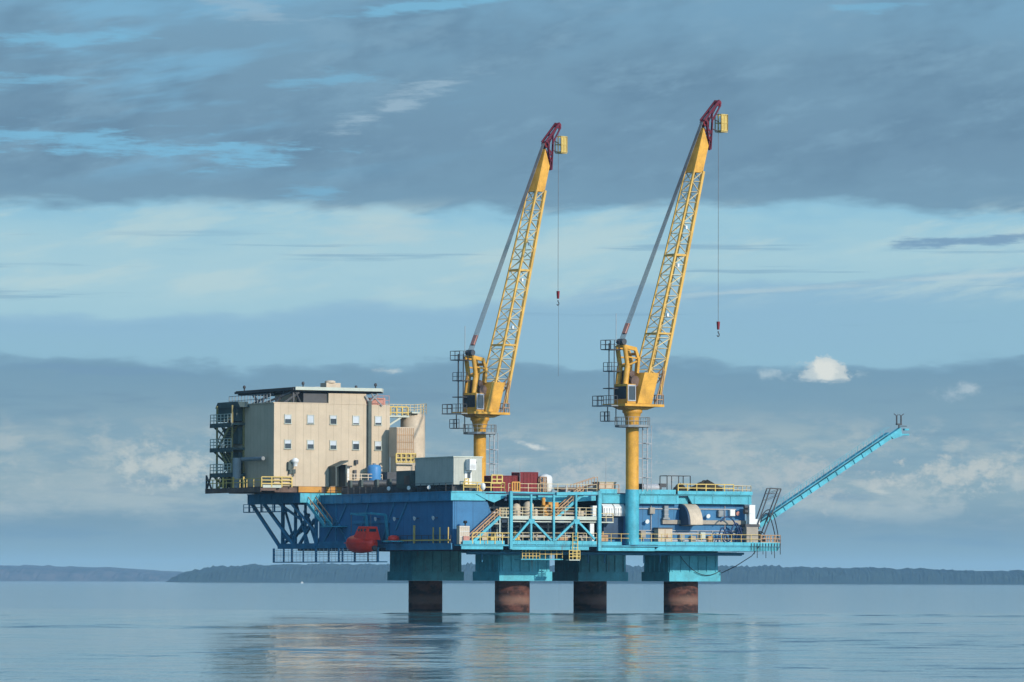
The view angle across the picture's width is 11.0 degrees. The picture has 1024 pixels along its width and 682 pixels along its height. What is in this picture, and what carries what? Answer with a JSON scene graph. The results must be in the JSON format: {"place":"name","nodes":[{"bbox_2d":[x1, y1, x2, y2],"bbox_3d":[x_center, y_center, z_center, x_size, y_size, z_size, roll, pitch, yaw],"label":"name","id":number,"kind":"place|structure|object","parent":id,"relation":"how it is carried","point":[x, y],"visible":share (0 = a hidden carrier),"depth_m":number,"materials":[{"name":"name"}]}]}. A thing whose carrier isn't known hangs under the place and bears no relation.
{"place":"outdoors","nodes":[
{"label":"outdoors","id":0,"kind":"place"},
{"bbox_2d":[0,565,182,580],"bbox_3d":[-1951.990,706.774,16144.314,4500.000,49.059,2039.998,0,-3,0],"label":"hills","id":1,"kind":"structure","parent":0,"point":[35,573],"depth_m":15248.00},
{"bbox_2d":[0,581,1023,681],"bbox_3d":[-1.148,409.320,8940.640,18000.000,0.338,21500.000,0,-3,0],"label":"sea","id":2,"kind":"structure","parent":0,"point":[107,631],"depth_m":406.69,"materials":[{"name":"teal liquid"}]},
{"bbox_2d":[243,474,780,611],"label":"offshore platform","id":3,"kind":"structure","parent":2,"relation":"in","point":[514,542],"depth_m":715.87,"materials":[{"name":"paint"}]},
{"bbox_2d":[205,380,389,493],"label":"living quarters","id":4,"kind":"structure","parent":3,"relation":"on","point":[327,434],"depth_m":738.00,"materials":[{"name":"metal"}]},
{"bbox_2d":[284,439,290,448],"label":"window","id":5,"kind":"structure","parent":4,"relation":"in","point":[287,443],"depth_m":734.24,"materials":[{"name":"white glass"}]},
{"bbox_2d":[284,414,291,423],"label":"window","id":6,"kind":"structure","parent":4,"relation":"in","point":[287,417],"depth_m":734.42,"materials":[{"name":"white glass"}]},
{"bbox_2d":[307,414,313,423],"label":"window","id":7,"kind":"structure","parent":4,"relation":"in","point":[310,418],"depth_m":736.04,"materials":[{"name":"white glass"}]},
{"bbox_2d":[307,440,313,449],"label":"window","id":8,"kind":"structure","parent":4,"relation":"in","point":[310,443],"depth_m":735.86,"materials":[{"name":"white glass"}]},
{"bbox_2d":[329,440,336,449],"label":"window","id":9,"kind":"structure","parent":4,"relation":"in","point":[333,443],"depth_m":737.47,"materials":[{"name":"white glass"}]},
{"bbox_2d":[329,415,337,424],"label":"window","id":10,"kind":"structure","parent":4,"relation":"in","point":[333,418],"depth_m":737.65,"materials":[{"name":"white glass"}]},
{"bbox_2d":[352,415,359,424],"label":"window","id":11,"kind":"structure","parent":4,"relation":"in","point":[355,419],"depth_m":739.10,"materials":[{"name":"white glass"}]},
{"bbox_2d":[352,440,359,449],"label":"window","id":12,"kind":"structure","parent":4,"relation":"in","point":[355,444],"depth_m":738.92,"materials":[{"name":"white glass"}]},
{"bbox_2d":[367,463,380,479],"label":"water tank","id":13,"kind":"object","parent":4,"relation":"on","point":[374,469],"visible":0.69,"depth_m":737.49,"materials":[{"name":"blue paint"}]},
{"bbox_2d":[375,416,381,425],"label":"window","id":14,"kind":"structure","parent":4,"relation":"in","point":[378,419],"depth_m":740.72,"materials":[{"name":"white glass"}]},
{"bbox_2d":[375,441,381,450],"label":"window","id":15,"kind":"structure","parent":4,"relation":"in","point":[378,444],"depth_m":740.54,"materials":[{"name":"white glass"}]},
{"bbox_2d":[306,497,346,527],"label":"access stair","id":16,"kind":"object","parent":3,"relation":"attached to","point":[317,515],"visible":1,"depth_m":732.72,"materials":[{"name":"metal"}]},
{"bbox_2d":[341,479,397,493],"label":"winch skid","id":17,"kind":"object","parent":3,"relation":"on","point":[353,487],"visible":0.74,"depth_m":725.63,"materials":[{"name":"metal"}]},
{"bbox_2d":[350,512,389,542],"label":"lifeboat davit","id":18,"kind":"object","parent":3,"relation":"attached to","point":[381,514],"visible":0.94,"depth_m":717.14,"materials":[{"name":"teal paint"}]},
{"bbox_2d":[346,526,379,552],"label":"lifeboat","id":19,"kind":"object","parent":18,"relation":"hanging from","point":[363,539],"visible":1,"depth_m":715.96,"materials":[{"name":"red paint"}]},
{"bbox_2d":[358,529,375,531],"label":"window","id":20,"kind":"structure","parent":19,"relation":"in","point":[370,530],"depth_m":715.66,"materials":[{"name":"black glass"}]},
{"bbox_2d":[382,535,403,541],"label":"rescue float","id":21,"kind":"object","parent":3,"relation":"on","point":[393,538],"visible":1,"depth_m":712.60,"materials":[{"name":"paint"}]},
{"bbox_2d":[381,427,415,479],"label":"vent stack","id":22,"kind":"object","parent":3,"relation":"on","point":[401,449],"visible":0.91,"depth_m":738.94,"materials":[{"name":"beige paint"}]},
{"bbox_2d":[396,470,416,492],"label":"diesel generator","id":23,"kind":"object","parent":3,"relation":"on","point":[405,477],"visible":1,"depth_m":713.03,"materials":[{"name":"metal"}]},
{"bbox_2d":[386,404,426,470],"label":"storage silo","id":24,"kind":"object","parent":3,"relation":"on","point":[415,420],"visible":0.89,"depth_m":747.11,"materials":[{"name":"beige paint"}]},
{"bbox_2d":[414,456,482,491],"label":"equipment module","id":25,"kind":"object","parent":3,"relation":"on","point":[457,471],"visible":1,"depth_m":703.02,"materials":[{"name":"grey paint"}]},
{"bbox_2d":[465,471,471,483],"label":"door","id":26,"kind":"structure","parent":25,"relation":"in","point":[468,474],"depth_m":702.16,"materials":[{"name":"white paint"}]},
{"bbox_2d":[457,521,469,543],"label":"control cabinet","id":27,"kind":"object","parent":3,"relation":"on","point":[463,532],"visible":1,"depth_m":698.78,"materials":[{"name":"beige metal"}]},
{"bbox_2d":[484,475,517,491],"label":"cargo container","id":28,"kind":"object","parent":3,"relation":"on","point":[507,479],"visible":0.41,"depth_m":714.24,"materials":[{"name":"red metal"}]},
{"bbox_2d":[442,122,567,490],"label":"pedestal crane","id":29,"kind":"object","parent":3,"relation":"on","point":[482,403],"visible":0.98,"depth_m":749.46,"materials":[{"name":"metal"}]},
{"bbox_2d":[556,129,559,374],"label":"cable","id":30,"kind":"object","parent":29,"relation":"hanging from","point":[558,293],"depth_m":758.31,"materials":[{"name":"red paint"}]},
{"bbox_2d":[511,472,537,491],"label":"cargo container","id":31,"kind":"object","parent":3,"relation":"on","point":[527,477],"visible":0.67,"depth_m":715.22,"materials":[{"name":"red metal"}]},
{"bbox_2d":[538,477,546,491],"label":"cargo basket","id":32,"kind":"object","parent":3,"relation":"on","point":[539,484],"visible":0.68,"depth_m":715.65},
{"bbox_2d":[539,474,551,491],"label":"chemical tank","id":33,"kind":"object","parent":3,"relation":"on","point":[549,483],"visible":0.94,"depth_m":716.67,"materials":[{"name":"white metal"}]},
{"bbox_2d":[539,498,560,515],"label":"pump unit","id":34,"kind":"object","parent":3,"relation":"on","point":[546,504],"visible":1,"depth_m":705.44,"materials":[{"name":"orange paint"}]},
{"bbox_2d":[554,486,592,491],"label":"pipe rack","id":35,"kind":"object","parent":3,"relation":"on","point":[560,489],"visible":0.42,"depth_m":716.21,"materials":[{"name":"metal"}]},
{"bbox_2d":[570,477,597,491],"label":"gangway","id":36,"kind":"object","parent":3,"relation":"on","point":[585,486],"visible":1,"depth_m":710.60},
{"bbox_2d":[592,482,616,491],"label":"cream equipment box","id":37,"kind":"object","parent":3,"relation":"on","point":[607,486],"visible":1,"depth_m":711.86,"materials":[{"name":"paint"}]},
{"bbox_2d":[602,504,613,515],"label":"ventilation cabinet","id":38,"kind":"object","parent":3,"relation":"attached to","point":[607,508],"visible":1,"depth_m":709.89,"materials":[{"name":"white metal"}]},
{"bbox_2d":[612,504,624,515],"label":"ventilation cabinet","id":39,"kind":"object","parent":3,"relation":"attached to","point":[619,509],"visible":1,"depth_m":710.72,"materials":[{"name":"white metal"}]},
{"bbox_2d":[639,483,665,489],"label":"deck winch","id":40,"kind":"object","parent":3,"relation":"on","point":[657,486],"visible":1,"depth_m":716.51,"materials":[{"name":"metal"}]},
{"bbox_2d":[592,100,727,544],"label":"pedestal crane","id":41,"kind":"object","parent":3,"relation":"on","point":[634,391],"visible":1,"depth_m":712.08,"materials":[{"name":"paint"}]},
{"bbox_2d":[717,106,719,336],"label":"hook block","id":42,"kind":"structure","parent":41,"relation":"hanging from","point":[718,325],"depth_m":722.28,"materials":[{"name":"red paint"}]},
{"bbox_2d":[653,527,672,541],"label":"electrical cabinet","id":43,"kind":"object","parent":3,"relation":"on","point":[664,532],"visible":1,"depth_m":713.45,"materials":[{"name":"beige metal"}]},
{"bbox_2d":[661,506,669,518],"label":"wall duct","id":44,"kind":"object","parent":3,"relation":"attached to","point":[665,514],"depth_m":714.73,"materials":[{"name":"grey metal"}]},
{"bbox_2d":[661,475,690,489],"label":"scaffold cage","id":45,"kind":"object","parent":3,"relation":"on","point":[678,480],"visible":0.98,"depth_m":720.01,"materials":[{"name":"metal"}]},
{"bbox_2d":[673,483,688,493],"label":"cargo net","id":46,"kind":"object","parent":3,"relation":"on","point":[680,489],"visible":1,"depth_m":717.26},
{"bbox_2d":[679,504,702,525],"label":"duct hood","id":47,"kind":"object","parent":3,"relation":"attached to","point":[690,514],"visible":1,"depth_m":714.79,"materials":[{"name":"beige paint"}]},
{"bbox_2d":[680,556,718,575],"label":"slack cable","id":48,"kind":"object","parent":3,"relation":"hanging from","point":[697,572],"visible":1,"depth_m":721.11,"materials":[{"name":"black rubber"}]},
{"bbox_2d":[689,480,722,490],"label":"cargo net","id":49,"kind":"object","parent":3,"relation":"on","point":[703,486],"visible":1,"depth_m":718.91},
{"bbox_2d":[722,530,733,541],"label":"hose reel","id":50,"kind":"object","parent":3,"relation":"on","point":[727,537],"visible":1,"depth_m":717.26,"materials":[{"name":"metal"}]},
{"bbox_2d":[717,527,726,541],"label":"hose","id":51,"kind":"object","parent":50,"relation":"attached to","point":[720,532],"visible":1,"depth_m":716.96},
{"bbox_2d":[722,547,758,572],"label":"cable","id":52,"kind":"object","parent":3,"relation":"hanging from","point":[739,563],"visible":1,"depth_m":720.15,"materials":[{"name":"black rubber"}]},
{"bbox_2d":[742,505,759,541],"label":"equipment cabinet","id":53,"kind":"object","parent":3,"relation":"on","point":[750,529],"visible":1,"depth_m":718.83,"materials":[{"name":"white metal"}]},
{"bbox_2d":[720,516,742,541],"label":"hose","id":54,"kind":"object","parent":53,"relation":"attached to","point":[734,522],"visible":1,"depth_m":718.15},
{"bbox_2d":[729,523,743,541],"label":"hose","id":55,"kind":"object","parent":53,"relation":"attached to","point":[739,528],"visible":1,"depth_m":718.35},
{"bbox_2d":[751,488,781,557],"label":"hose gantry","id":56,"kind":"object","parent":3,"relation":"hanging from","point":[762,515],"visible":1,"depth_m":720.27,"materials":[{"name":"metal"}]},
{"bbox_2d":[758,414,908,528],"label":"flare boom","id":57,"kind":"object","parent":3,"relation":"on","point":[895,433],"visible":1,"depth_m":728.69,"materials":[{"name":"paint"}]},
{"bbox_2d":[0,0,1023,571],"label":"sky","id":58,"kind":"structure","parent":0,"point":[202,201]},
{"bbox_2d":[166,562,1023,584],"bbox_3d":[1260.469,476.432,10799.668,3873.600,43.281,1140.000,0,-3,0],"label":"wooded headland","id":59,"kind":"structure","parent":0,"point":[375,573],"depth_m":10321.73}
]}

